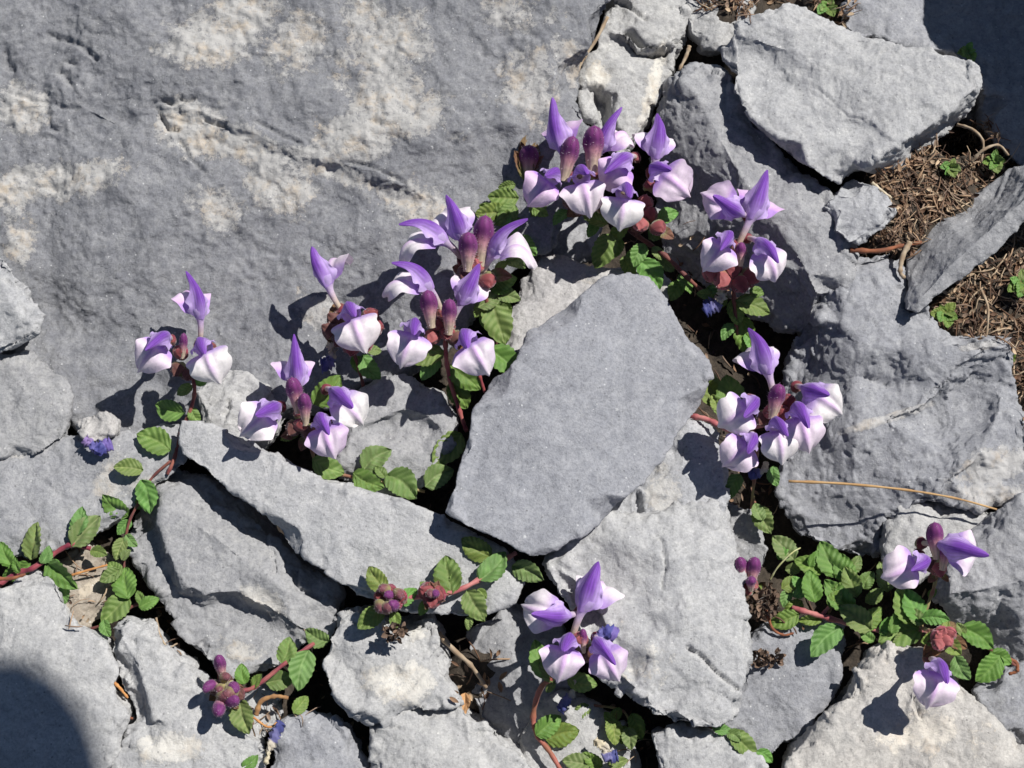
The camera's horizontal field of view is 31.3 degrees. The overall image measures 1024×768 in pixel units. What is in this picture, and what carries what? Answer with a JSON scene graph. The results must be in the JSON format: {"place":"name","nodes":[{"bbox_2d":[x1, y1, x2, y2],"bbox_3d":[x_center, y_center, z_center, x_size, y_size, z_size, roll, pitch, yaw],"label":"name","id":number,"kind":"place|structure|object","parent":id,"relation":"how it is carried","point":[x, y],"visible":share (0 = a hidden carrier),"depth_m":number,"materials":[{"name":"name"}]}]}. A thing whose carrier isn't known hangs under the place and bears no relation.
{"place":"outdoors","nodes":[
{"label":"outdoors","id":0,"kind":"place"},
{"bbox_2d":[0,0,1023,767],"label":"ground","id":1,"kind":"structure","parent":0,"point":[692,314],"depth_m":0.77,"materials":[{"name":"soil"}]},
{"bbox_2d":[0,506,106,603],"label":"alpine skullcap","id":2,"kind":"object","parent":1,"relation":"in","point":[83,529],"visible":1,"depth_m":0.72,"materials":[{"name":"green plant"}]},
{"bbox_2d":[0,569,133,767],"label":"limestone slab","id":3,"kind":"structure","parent":1,"relation":"on","point":[65,702],"depth_m":0.70,"materials":[{"name":"grey stone"}]},
{"bbox_2d":[0,573,25,580],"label":"dry twig","id":4,"kind":"object","parent":3,"relation":"on","point":[11,577],"visible":1,"depth_m":0.72,"materials":[{"name":"wood"}]},
{"bbox_2d":[114,681,128,698],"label":"dry twig","id":5,"kind":"object","parent":3,"relation":"on","point":[116,684],"visible":1,"depth_m":0.71,"materials":[{"name":"wood"}]},
{"bbox_2d":[0,423,187,557],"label":"limestone slab","id":6,"kind":"structure","parent":1,"relation":"on","point":[53,487],"depth_m":0.73,"materials":[{"name":"grey stone"}]},
{"bbox_2d":[81,434,113,455],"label":"flower","id":7,"kind":"object","parent":6,"relation":"on","point":[104,446],"visible":1,"depth_m":0.73,"materials":[{"name":"purple plant"}]},
{"bbox_2d":[76,411,120,442],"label":"pebble","id":8,"kind":"object","parent":6,"relation":"on","point":[101,426],"visible":1,"depth_m":0.74,"materials":[{"name":"stone"}]},
{"bbox_2d":[59,541,129,627],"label":"brown stone","id":9,"kind":"object","parent":1,"relation":"on","point":[92,588],"visible":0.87,"depth_m":0.73,"materials":[{"name":"beige stone"}]},
{"bbox_2d":[71,564,107,575],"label":"dry twig","id":10,"kind":"object","parent":9,"relation":"on","point":[83,571],"visible":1,"depth_m":0.72,"materials":[{"name":"wood"}]},
{"bbox_2d":[118,688,136,723],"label":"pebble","id":11,"kind":"object","parent":1,"relation":"on","point":[134,715],"visible":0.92,"depth_m":0.72,"materials":[{"name":"grey stone"}]},
{"bbox_2d":[90,271,231,636],"bbox_3d":[-0.142,0.028,0.725,0.039,0.050,0.146,16,71,6],"label":"alpine skullcap","id":12,"kind":"object","parent":1,"relation":"on","point":[211,362],"visible":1,"depth_m":0.73,"materials":[{"name":"green plant"}]},
{"bbox_2d":[111,616,266,767],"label":"limestone rock","id":13,"kind":"object","parent":1,"relation":"on","point":[177,723],"visible":0.91,"depth_m":0.70,"materials":[{"name":"grey stone"}]},
{"bbox_2d":[155,617,177,646],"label":"dry twig","id":14,"kind":"object","parent":13,"relation":"on","point":[164,643],"visible":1,"depth_m":0.72,"materials":[{"name":"wood"}]},
{"bbox_2d":[127,468,346,677],"bbox_3d":[-0.114,0.079,0.743,0.099,0.046,0.063,42,75,14],"label":"ledge rock","id":15,"kind":"object","parent":1,"relation":"on","point":[235,582],"visible":0.91,"depth_m":0.73,"materials":[{"name":"grey stone"}]},
{"bbox_2d":[196,370,284,450],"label":"grey stone","id":16,"kind":"object","parent":1,"relation":"on","point":[219,404],"visible":0.6,"depth_m":0.75,"materials":[{"name":"stone"}]},
{"bbox_2d":[244,683,283,736],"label":"pebble","id":17,"kind":"object","parent":1,"relation":"on","point":[251,700],"visible":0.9,"depth_m":0.72,"materials":[{"name":"stone"}]},
{"bbox_2d":[253,717,276,727],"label":"dry twig","id":18,"kind":"object","parent":17,"relation":"on","point":[260,722],"visible":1,"depth_m":0.70,"materials":[{"name":"wood"}]},
{"bbox_2d":[253,694,288,715],"bbox_3d":[-0.093,0.124,0.706,0.014,0.005,0.008,0,70,0],"label":"dry twig","id":19,"kind":"object","parent":17,"relation":"on","point":[262,700],"visible":1,"depth_m":0.70,"materials":[{"name":"wood"}]},
{"bbox_2d":[202,628,328,767],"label":"alpine skullcap","id":20,"kind":"object","parent":1,"relation":"on","point":[224,689],"visible":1,"depth_m":0.70,"materials":[{"name":"green plant"}]},
{"bbox_2d":[0,0,610,430],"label":"limestone boulder","id":21,"kind":"object","parent":1,"relation":"on","point":[238,160],"visible":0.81,"depth_m":0.77,"materials":[{"name":"grey stone"}]},
{"bbox_2d":[0,258,45,352],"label":"limestone rock","id":22,"kind":"object","parent":21,"relation":"on","point":[22,316],"visible":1,"depth_m":0.74,"materials":[{"name":"grey stone"}]},
{"bbox_2d":[0,350,73,460],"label":"limestone rock","id":23,"kind":"object","parent":21,"relation":"on","point":[36,400],"visible":1,"depth_m":0.74,"materials":[{"name":"grey stone"}]},
{"bbox_2d":[320,342,338,373],"bbox_3d":[-0.074,-0.011,0.741,0.008,0.007,0.014,0,70,0],"label":"fallen petal","id":24,"kind":"object","parent":21,"relation":"on","point":[327,362],"visible":1,"depth_m":0.74,"materials":[{"name":"blue plant"}]},
{"bbox_2d":[310,246,383,386],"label":"alpine skullcap","id":25,"kind":"object","parent":21,"relation":"on","point":[350,328],"visible":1,"depth_m":0.73,"materials":[{"name":"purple plant"}]},
{"bbox_2d":[399,195,537,344],"bbox_3d":[-0.016,-0.050,0.748,0.058,0.046,0.039,33,73,11],"label":"alpine skullcap","id":26,"kind":"object","parent":21,"relation":"on","point":[484,245],"visible":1,"depth_m":0.74,"materials":[{"name":"purple plant"}]},
{"bbox_2d":[475,135,548,255],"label":"alpine skullcap","id":27,"kind":"object","parent":21,"relation":"on","point":[501,209],"visible":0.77,"depth_m":0.76,"materials":[{"name":"green plant"}]},
{"bbox_2d":[270,710,370,767],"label":"grey stone","id":28,"kind":"object","parent":1,"relation":"on","point":[321,740],"visible":1,"depth_m":0.70,"materials":[{"name":"stone"}]},
{"bbox_2d":[263,720,285,764],"bbox_3d":[-0.091,0.137,0.699,0.008,0.006,0.017,0,70,0],"label":"fallen petal","id":29,"kind":"object","parent":28,"relation":"on","point":[276,731],"visible":1,"depth_m":0.70,"materials":[{"name":"plant"}]},
{"bbox_2d":[178,420,524,615],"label":"limestone slab","id":30,"kind":"structure","parent":1,"relation":"on","point":[347,533],"depth_m":0.72,"materials":[{"name":"grey stone"}]},
{"bbox_2d":[357,536,543,629],"bbox_3d":[-0.023,0.076,0.705,0.072,0.020,0.037,0,70,0],"label":"alpine skullcap","id":31,"kind":"object","parent":30,"relation":"on","point":[391,600],"visible":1,"depth_m":0.70,"materials":[{"name":"green plant"}]},
{"bbox_2d":[376,318,402,357],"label":"pebble","id":32,"kind":"object","parent":1,"relation":"on","point":[398,321],"visible":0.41,"depth_m":0.76,"materials":[{"name":"grey stone"}]},
{"bbox_2d":[322,604,463,727],"bbox_3d":[-0.046,0.111,0.723,0.055,0.038,0.055,0,70,0],"label":"limestone rock","id":33,"kind":"object","parent":1,"relation":"on","point":[373,676],"visible":0.92,"depth_m":0.71,"materials":[{"name":"grey stone"}]},
{"bbox_2d":[381,622,408,643],"bbox_3d":[-0.045,0.095,0.700,0.011,0.010,0.009,0,70,0],"label":"dead flower head","id":34,"kind":"object","parent":33,"relation":"on","point":[399,632],"visible":1,"depth_m":0.70},
{"bbox_2d":[335,374,458,496],"bbox_3d":[-0.047,0.021,0.755,0.052,0.033,0.061,0,70,0],"label":"grey stone","id":35,"kind":"object","parent":1,"relation":"on","point":[409,421],"visible":0.72,"depth_m":0.74,"materials":[{"name":"stone"}]},
{"bbox_2d":[238,334,453,499],"bbox_3d":[-0.067,0.021,0.722,0.084,0.039,0.046,32,73,11],"label":"alpine skullcap","id":36,"kind":"object","parent":35,"relation":"on","point":[323,438],"visible":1,"depth_m":0.73,"materials":[{"name":"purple plant"}]},
{"bbox_2d":[382,261,516,464],"bbox_3d":[-0.024,-0.014,0.733,0.049,0.049,0.077,-22,72,-8],"label":"alpine skullcap","id":37,"kind":"object","parent":35,"relation":"on","point":[475,359],"visible":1,"depth_m":0.73,"materials":[{"name":"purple plant"}]},
{"bbox_2d":[368,707,531,767],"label":"limestone rock","id":38,"kind":"object","parent":1,"relation":"on","point":[457,737],"visible":0.95,"depth_m":0.70,"materials":[{"name":"grey stone"}]},
{"bbox_2d":[461,693,470,713],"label":"dry leaf","id":39,"kind":"object","parent":38,"relation":"on","point":[466,697],"visible":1,"depth_m":0.71,"materials":[{"name":"plant"}]},
{"bbox_2d":[438,631,487,688],"bbox_3d":[-0.019,0.108,0.720,0.028,0.012,0.003,42,75,14],"label":"dry twig","id":40,"kind":"object","parent":1,"relation":"on","point":[450,646],"visible":1,"depth_m":0.72,"materials":[{"name":"wood"}]},
{"bbox_2d":[466,603,570,741],"bbox_3d":[0.003,0.118,0.735,0.042,0.021,0.068,0,70,0],"label":"sunken rock","id":41,"kind":"object","parent":1,"relation":"on","point":[507,633],"visible":0.67,"depth_m":0.73,"materials":[{"name":"grey stone"}]},
{"bbox_2d":[65,0,1023,767],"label":"dry litter","id":42,"kind":"object","parent":1,"relation":"on","point":[933,214],"visible":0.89,"depth_m":0.77,"materials":[{"name":"plant"}]},
{"bbox_2d":[850,241,921,253],"bbox_3d":[0.155,-0.057,0.760,0.031,0.004,0.006,0,70,0],"label":"dry twig","id":43,"kind":"object","parent":42,"relation":"on","point":[878,250],"visible":1,"depth_m":0.76,"materials":[{"name":"wood"}]},
{"bbox_2d":[980,289,989,335],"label":"dry twig","id":44,"kind":"object","parent":42,"relation":"on","point":[987,306],"visible":1,"depth_m":0.76,"materials":[{"name":"wood"}]},
{"bbox_2d":[970,143,1008,162],"bbox_3d":[0.202,-0.097,0.772,0.017,0.006,0.007,0,70,0],"label":"dry twig","id":45,"kind":"object","parent":42,"relation":"on","point":[974,158],"visible":1,"depth_m":0.77,"materials":[{"name":"wood"}]},
{"bbox_2d":[525,208,602,269],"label":"shaded rock","id":46,"kind":"object","parent":1,"relation":"on","point":[575,243],"visible":0.38,"depth_m":0.78,"materials":[{"name":"grey stone"}]},
{"bbox_2d":[518,689,641,767],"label":"flat stone","id":47,"kind":"object","parent":1,"relation":"on","point":[591,726],"visible":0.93,"depth_m":0.72,"materials":[{"name":"stone"}]},
{"bbox_2d":[557,680,575,714],"bbox_3d":[0.021,0.120,0.704,0.008,0.009,0.013,0,70,0],"label":"fallen petal","id":48,"kind":"object","parent":47,"relation":"on","point":[564,703],"visible":1,"depth_m":0.70,"materials":[{"name":"blue plant"}]},
{"bbox_2d":[521,561,636,767],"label":"alpine skullcap","id":49,"kind":"object","parent":47,"relation":"on","point":[571,654],"visible":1,"depth_m":0.69,"materials":[{"name":"purple plant"}]},
{"bbox_2d":[593,737,618,764],"bbox_3d":[0.036,0.142,0.706,0.010,0.004,0.011,0,70,0],"label":"fallen petal","id":50,"kind":"object","parent":47,"relation":"on","point":[609,755],"visible":1,"depth_m":0.70,"materials":[{"name":"plant"}]},
{"bbox_2d":[574,703,645,743],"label":"alpine skullcap","id":51,"kind":"object","parent":47,"relation":"on","point":[636,722],"visible":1,"depth_m":0.72,"materials":[{"name":"green plant"}]},
{"bbox_2d":[506,254,670,354],"bbox_3d":[0.032,-0.031,0.770,0.072,0.025,0.053,0,70,0],"label":"pale stone","id":52,"kind":"object","parent":1,"relation":"on","point":[553,285],"visible":0.55,"depth_m":0.76,"materials":[{"name":"stone"}]},
{"bbox_2d":[445,272,713,555],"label":"limestone slab","id":53,"kind":"structure","parent":52,"relation":"on","point":[584,409],"depth_m":0.72,"materials":[{"name":"grey stone"}]},
{"bbox_2d":[523,97,713,300],"bbox_3d":[0.044,-0.077,0.751,0.080,0.052,0.072,0,70,0],"label":"alpine skullcap","id":54,"kind":"object","parent":1,"relation":"on","point":[622,211],"visible":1,"depth_m":0.74,"materials":[{"name":"purple plant"}]},
{"bbox_2d":[577,0,691,153],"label":"fissured rock","id":55,"kind":"object","parent":1,"relation":"on","point":[628,66],"visible":0.88,"depth_m":0.80,"materials":[{"name":"stone"}]},
{"bbox_2d":[579,16,608,68],"bbox_3d":[0.033,-0.143,0.794,0.004,0.006,0.038,22,71,8],"label":"dry twig","id":56,"kind":"object","parent":55,"relation":"on","point":[603,25],"visible":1,"depth_m":0.80,"materials":[{"name":"wood"}]},
{"bbox_2d":[542,499,752,727],"bbox_3d":[0.053,0.090,0.728,0.083,0.048,0.098,0,70,0],"label":"limestone rock","id":57,"kind":"object","parent":1,"relation":"on","point":[679,615],"visible":0.91,"depth_m":0.71,"materials":[{"name":"grey stone"}]},
{"bbox_2d":[591,624,619,641],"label":"flower","id":58,"kind":"object","parent":57,"relation":"on","point":[607,632],"visible":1,"depth_m":0.70,"materials":[{"name":"plant"}]},
{"bbox_2d":[612,418,730,526],"bbox_3d":[0.061,0.043,0.748,0.054,0.038,0.062,0,70,0],"label":"limestone rock","id":59,"kind":"object","parent":1,"relation":"on","point":[689,468],"visible":0.59,"depth_m":0.73,"materials":[{"name":"grey stone"}]},
{"bbox_2d":[651,721,768,767],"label":"limestone rock","id":60,"kind":"object","parent":1,"relation":"on","point":[683,744],"visible":0.94,"depth_m":0.70,"materials":[{"name":"grey stone"}]},
{"bbox_2d":[708,724,772,762],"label":"alpine skullcap","id":61,"kind":"object","parent":60,"relation":"on","point":[742,741],"visible":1,"depth_m":0.70,"materials":[{"name":"green plant"}]},
{"bbox_2d":[686,0,755,56],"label":"grey stone","id":62,"kind":"object","parent":1,"relation":"on","point":[710,33],"visible":0.73,"depth_m":0.80,"materials":[{"name":"stone"}]},
{"bbox_2d":[727,502,767,572],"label":"pale stone","id":63,"kind":"object","parent":1,"relation":"on","point":[749,535],"visible":0.41,"depth_m":0.74,"materials":[{"name":"grey stone"}]},
{"bbox_2d":[750,486,773,533],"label":"alpine skullcap","id":64,"kind":"object","parent":63,"relation":"on","point":[765,525],"visible":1,"depth_m":0.74,"materials":[{"name":"green plant"}]},
{"bbox_2d":[690,328,842,520],"bbox_3d":[0.096,0.013,0.733,0.056,0.059,0.057,38,74,13],"label":"alpine skullcap","id":65,"kind":"object","parent":63,"relation":"on","point":[731,402],"visible":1,"depth_m":0.72,"materials":[{"name":"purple plant"}]},
{"bbox_2d":[748,461,768,479],"bbox_3d":[0.099,0.034,0.731,0.008,0.006,0.007,0,70,0],"label":"fallen petal","id":66,"kind":"object","parent":65,"relation":"hanging from","point":[754,473],"visible":1,"depth_m":0.73,"materials":[{"name":"blue plant"}]},
{"bbox_2d":[649,62,858,334],"bbox_3d":[0.096,-0.077,0.793,0.071,0.060,0.128,-35,74,-12],"label":"limestone rock","id":67,"kind":"object","parent":1,"relation":"on","point":[714,133],"visible":0.78,"depth_m":0.77,"materials":[{"name":"grey stone"}]},
{"bbox_2d":[678,45,691,70],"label":"dry twig","id":68,"kind":"object","parent":67,"relation":"on","point":[688,49],"visible":1,"depth_m":0.80,"materials":[{"name":"wood"}]},
{"bbox_2d":[696,170,786,351],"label":"alpine skullcap","id":69,"kind":"object","parent":67,"relation":"on","point":[722,262],"visible":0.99,"depth_m":0.74,"materials":[{"name":"purple plant"}]},
{"bbox_2d":[702,289,727,316],"bbox_3d":[0.083,-0.034,0.748,0.011,0.008,0.014,0,70,0],"label":"fallen petal","id":70,"kind":"object","parent":69,"relation":"on","point":[711,306],"visible":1,"depth_m":0.75,"materials":[{"name":"blue plant"}]},
{"bbox_2d":[725,615,845,752],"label":"dark slab","id":71,"kind":"structure","parent":1,"relation":"on","point":[791,698],"depth_m":0.72,"materials":[{"name":"stone"}]},
{"bbox_2d":[745,582,779,621],"bbox_3d":[0.098,0.086,0.720,0.017,0.011,0.017,0,70,0],"label":"dead flower head","id":72,"kind":"object","parent":71,"relation":"on","point":[757,613],"visible":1,"depth_m":0.72},
{"bbox_2d":[735,556,762,606],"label":"alpine skullcap","id":73,"kind":"object","parent":72,"relation":"on","point":[751,567],"visible":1,"depth_m":0.72,"materials":[{"name":"purple plant"}]},
{"bbox_2d":[769,547,800,580],"bbox_3d":[0.108,0.071,0.720,0.012,0.008,0.012,0,70,0],"label":"dry twig","id":74,"kind":"object","parent":72,"relation":"on","point":[773,573],"visible":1,"depth_m":0.72,"materials":[{"name":"wood"}]},
{"bbox_2d":[751,647,785,668],"bbox_3d":[0.099,0.107,0.714,0.017,0.010,0.008,0,70,0],"label":"dead flower head","id":75,"kind":"object","parent":71,"relation":"on","point":[765,659],"visible":1,"depth_m":0.71},
{"bbox_2d":[765,609,793,635],"bbox_3d":[0.105,0.094,0.719,0.012,0.006,0.010,0,70,0],"label":"dry twig","id":76,"kind":"object","parent":71,"relation":"on","point":[773,629],"visible":1,"depth_m":0.72,"materials":[{"name":"wood"}]},
{"bbox_2d":[771,535,924,656],"bbox_3d":[0.132,0.083,0.719,0.061,0.014,0.049,0,70,0],"label":"alpine skullcap","id":77,"kind":"object","parent":71,"relation":"on","point":[827,559],"visible":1,"depth_m":0.72,"materials":[{"name":"green plant"}]},
{"bbox_2d":[817,0,838,16],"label":"seedling","id":78,"kind":"object","parent":1,"relation":"on","point":[824,6],"visible":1,"depth_m":0.80,"materials":[{"name":"green plant"}]},
{"bbox_2d":[720,2,982,184],"bbox_3d":[0.138,-0.127,0.781,0.099,0.032,0.084,41,75,13],"label":"limestone slab","id":79,"kind":"object","parent":1,"relation":"on","point":[829,100],"depth_m":0.77,"materials":[{"name":"grey stone"}]},
{"bbox_2d":[823,179,896,245],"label":"pebble","id":80,"kind":"object","parent":1,"relation":"on","point":[861,213],"visible":1,"depth_m":0.76,"materials":[{"name":"stone"}]},
{"bbox_2d":[871,181,891,197],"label":"dry twig","id":81,"kind":"object","parent":80,"relation":"on","point":[880,189],"visible":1,"depth_m":0.77,"materials":[{"name":"wood"}]},
{"bbox_2d":[774,253,1023,557],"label":"limestone block","id":82,"kind":"structure","parent":1,"relation":"on","point":[929,405],"depth_m":0.74,"materials":[{"name":"grey stone"}]},
{"bbox_2d":[788,480,996,509],"bbox_3d":[0.151,0.043,0.725,0.083,0.004,0.003,7,70,3],"label":"dry straw","id":83,"kind":"object","parent":82,"relation":"on","point":[854,484],"visible":1,"depth_m":0.72,"materials":[{"name":"beige plant"}]},
{"bbox_2d":[897,241,911,278],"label":"dry twig","id":84,"kind":"object","parent":82,"relation":"on","point":[907,246],"visible":1,"depth_m":0.76,"materials":[{"name":"wood"}]},
{"bbox_2d":[781,640,1023,767],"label":"triangular rock","id":85,"kind":"object","parent":1,"relation":"on","point":[876,714],"visible":0.92,"depth_m":0.70,"materials":[{"name":"stone"}]},
{"bbox_2d":[839,0,1023,165],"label":"shaded rock","id":86,"kind":"object","parent":1,"relation":"on","point":[992,31],"visible":0.62,"depth_m":0.79,"materials":[{"name":"grey stone"}]},
{"bbox_2d":[957,42,976,61],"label":"seedling","id":87,"kind":"object","parent":86,"relation":"on","point":[967,51],"visible":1,"depth_m":0.79,"materials":[{"name":"green plant"}]},
{"bbox_2d":[878,501,987,588],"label":"pale stone","id":88,"kind":"object","parent":1,"relation":"on","point":[906,528],"visible":0.54,"depth_m":0.73,"materials":[{"name":"stone"}]},
{"bbox_2d":[875,521,988,646],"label":"alpine skullcap","id":89,"kind":"object","parent":88,"relation":"on","point":[899,567],"visible":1,"depth_m":0.70,"materials":[{"name":"purple plant"}]},
{"bbox_2d":[930,302,957,328],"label":"seedling","id":90,"kind":"object","parent":1,"relation":"on","point":[946,314],"visible":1,"depth_m":0.76,"materials":[{"name":"green plant"}]},
{"bbox_2d":[940,158,960,177],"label":"seedling","id":91,"kind":"object","parent":1,"relation":"on","point":[952,167],"visible":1,"depth_m":0.77,"materials":[{"name":"green plant"}]},
{"bbox_2d":[910,608,1015,708],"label":"alpine skullcap","id":92,"kind":"object","parent":1,"relation":"in","point":[935,685],"visible":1,"depth_m":0.69,"materials":[{"name":"green plant"}]},
{"bbox_2d":[904,164,1023,312],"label":"tilted slab","id":93,"kind":"structure","parent":1,"relation":"on","point":[959,246],"depth_m":0.75,"materials":[{"name":"stone"}]},
{"bbox_2d":[956,123,984,161],"bbox_3d":[0.194,-0.103,0.774,0.010,0.006,0.019,0,70,0],"label":"dry twig","id":94,"kind":"object","parent":1,"relation":"on","point":[974,131],"visible":1,"depth_m":0.77,"materials":[{"name":"wood"}]},
{"bbox_2d":[932,492,1023,666],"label":"rough rock","id":95,"kind":"object","parent":1,"relation":"on","point":[988,591],"visible":0.74,"depth_m":0.72,"materials":[{"name":"grey stone"}]},
{"bbox_2d":[982,149,1005,173],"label":"seedling","id":96,"kind":"object","parent":1,"relation":"on","point":[994,161],"visible":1,"depth_m":0.78,"materials":[{"name":"green plant"}]},
{"bbox_2d":[971,661,1023,744],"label":"grey stone","id":97,"kind":"object","parent":1,"relation":"on","point":[1001,699],"visible":0.74,"depth_m":0.71,"materials":[{"name":"stone"}]},
{"bbox_2d":[1008,658,1019,675],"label":"dry twig","id":98,"kind":"object","parent":97,"relation":"on","point":[1017,670],"visible":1,"depth_m":0.71,"materials":[{"name":"wood"}]},
{"bbox_2d":[1007,269,1023,297],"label":"seedling","id":99,"kind":"object","parent":1,"relation":"on","point":[1016,284],"visible":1,"depth_m":0.76,"materials":[{"name":"green plant"}]}
]}

